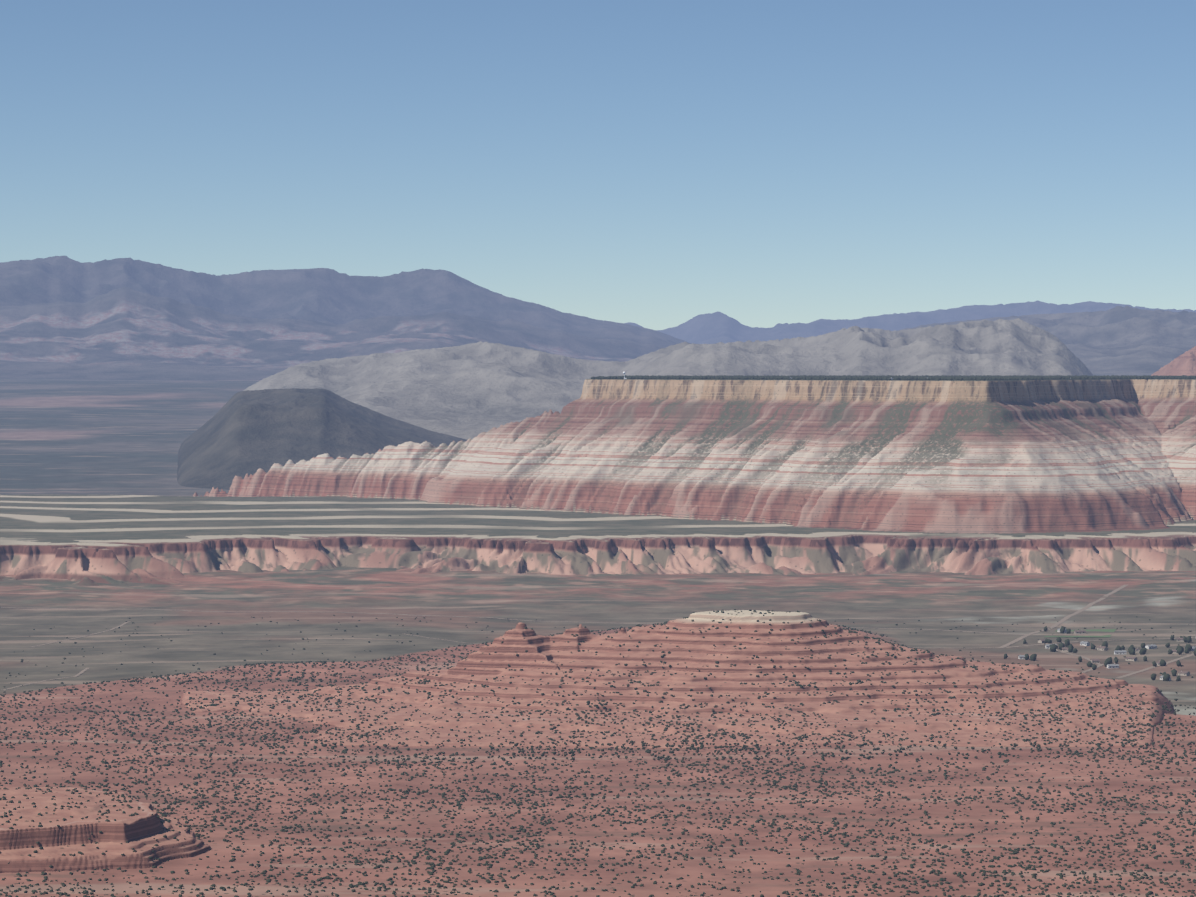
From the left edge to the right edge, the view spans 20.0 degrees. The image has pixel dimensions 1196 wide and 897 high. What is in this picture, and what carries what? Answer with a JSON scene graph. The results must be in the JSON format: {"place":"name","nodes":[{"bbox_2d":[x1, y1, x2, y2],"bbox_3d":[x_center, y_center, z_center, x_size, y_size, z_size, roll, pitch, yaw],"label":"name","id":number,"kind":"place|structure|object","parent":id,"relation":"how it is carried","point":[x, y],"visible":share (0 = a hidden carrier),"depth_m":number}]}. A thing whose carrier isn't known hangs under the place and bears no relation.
{"place":"outdoors","nodes":[
{"label":"outdoors","id":0,"kind":"place"},
{"bbox_2d":[3,668,88,689],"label":"track","id":1,"kind":"structure","parent":0,"point":[82,671],"depth_m":4439.40},
{"bbox_2d":[31,621,130,646],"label":"track","id":2,"kind":"structure","parent":0,"point":[88,635],"depth_m":5265.63},
{"bbox_2d":[0,256,691,379],"bbox_3d":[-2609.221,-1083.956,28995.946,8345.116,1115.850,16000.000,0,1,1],"label":"mountain range","id":3,"kind":"structure","parent":0,"point":[63,317],"depth_m":25918.26},
{"bbox_2d":[406,634,490,643],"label":"track","id":4,"kind":"structure","parent":0,"point":[441,639],"depth_m":5104.23},
{"bbox_2d":[1,607,1024,634],"bbox_3d":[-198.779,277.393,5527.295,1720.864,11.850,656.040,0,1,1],"label":"valley road","id":5,"kind":"structure","parent":0,"point":[509,619],"depth_m":5589.61},
{"bbox_2d":[0,379,1195,896],"bbox_3d":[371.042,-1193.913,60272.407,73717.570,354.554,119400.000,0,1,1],"label":"ground","id":6,"kind":"structure","parent":0,"point":[88,437],"depth_m":3620.42},
{"bbox_2d":[0,787,210,872],"bbox_3d":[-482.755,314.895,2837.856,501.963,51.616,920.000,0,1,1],"label":"outcrop","id":7,"kind":"object","parent":6,"relation":"on","point":[75,831],"visible":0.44,"depth_m":2774.41},
{"bbox_2d":[177,388,466,489],"bbox_3d":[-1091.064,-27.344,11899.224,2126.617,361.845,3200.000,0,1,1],"label":"hill","id":8,"kind":"structure","parent":6,"relation":"on","point":[243,433],"depth_m":11111.48},
{"bbox_2d":[0,609,1195,896],"bbox_3d":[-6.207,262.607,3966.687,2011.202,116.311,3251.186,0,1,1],"label":"shrubs","id":9,"kind":"object","parent":6,"relation":"on","point":[572,759],"visible":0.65,"depth_m":3304.84},
{"bbox_2d":[0,379,1195,585],"bbox_3d":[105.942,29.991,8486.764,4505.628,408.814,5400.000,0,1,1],"label":"mesa","id":10,"kind":"structure","parent":6,"relation":"on","point":[761,476],"depth_m":7469.82},
{"bbox_2d":[591,375,1195,379],"bbox_3d":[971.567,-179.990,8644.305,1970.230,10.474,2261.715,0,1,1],"label":"trees","id":11,"kind":"object","parent":10,"relation":"on","point":[910,377],"visible":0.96,"depth_m":8295.29},
{"bbox_2d":[181,610,1174,748],"bbox_3d":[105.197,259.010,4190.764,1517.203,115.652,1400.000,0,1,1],"label":"butte","id":12,"kind":"object","parent":6,"relation":"on","point":[481,665],"visible":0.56,"depth_m":3950.47},
{"bbox_2d":[663,621,1195,680],"bbox_3d":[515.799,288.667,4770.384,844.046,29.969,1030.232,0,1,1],"label":"yard trees","id":13,"kind":"object","parent":6,"relation":"on","point":[1131,649],"visible":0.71,"depth_m":4884.08},
{"bbox_2d":[998,585,1127,647],"bbox_3d":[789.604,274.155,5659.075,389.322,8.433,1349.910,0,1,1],"label":"road","id":14,"kind":"structure","parent":6,"relation":"on","point":[1064,618],"depth_m":5546.76},
{"bbox_2d":[1048,648,1102,672],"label":"road","id":15,"kind":"structure","parent":6,"relation":"on","point":[1099,665],"depth_m":4788.30},
{"bbox_2d":[1018,628,1194,680],"bbox_3d":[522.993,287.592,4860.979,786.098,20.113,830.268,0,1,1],"label":"houses","id":16,"kind":"structure","parent":6,"relation":"on","point":[1116,652],"depth_m":4887.98},
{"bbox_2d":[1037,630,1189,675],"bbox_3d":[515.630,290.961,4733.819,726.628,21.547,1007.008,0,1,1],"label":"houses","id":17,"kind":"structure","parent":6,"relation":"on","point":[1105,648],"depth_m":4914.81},
{"bbox_2d":[0,0,1195,329],"label":"sky","id":18,"kind":"structure","parent":0,"point":[650,164]},
{"bbox_2d":[243,318,1092,439],"bbox_3d":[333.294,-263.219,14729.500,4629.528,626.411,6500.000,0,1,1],"label":"grey ridge","id":19,"kind":"structure","parent":0,"point":[468,391],"depth_m":14465.48},
{"bbox_2d":[624,300,1195,343],"bbox_3d":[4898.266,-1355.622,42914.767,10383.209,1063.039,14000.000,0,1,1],"label":"distant mountain range","id":20,"kind":"structure","parent":0,"point":[713,328],"depth_m":43044.54},
{"bbox_2d":[897,306,1195,375],"bbox_3d":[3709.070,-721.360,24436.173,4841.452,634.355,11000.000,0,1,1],"label":"mountain","id":21,"kind":"structure","parent":0,"point":[1121,340],"depth_m":23297.75},
{"bbox_2d":[903,637,1195,647],"bbox_3d":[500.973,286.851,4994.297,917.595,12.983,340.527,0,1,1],"label":"road","id":22,"kind":"structure","parent":0,"point":[1072,641],"depth_m":5092.62},
{"bbox_2d":[1044,629,1115,636],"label":"road","id":23,"kind":"structure","parent":0,"point":[1108,630],"depth_m":5195.23},
{"bbox_2d":[1116,653,1193,677],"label":"road","id":24,"kind":"structure","parent":0,"point":[1148,668],"depth_m":4639.88},
{"bbox_2d":[1151,346,1195,375],"bbox_3d":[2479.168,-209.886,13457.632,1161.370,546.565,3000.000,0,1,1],"label":"red mesa","id":25,"kind":"structure","parent":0,"point":[1183,364],"depth_m":12579.69}
]}

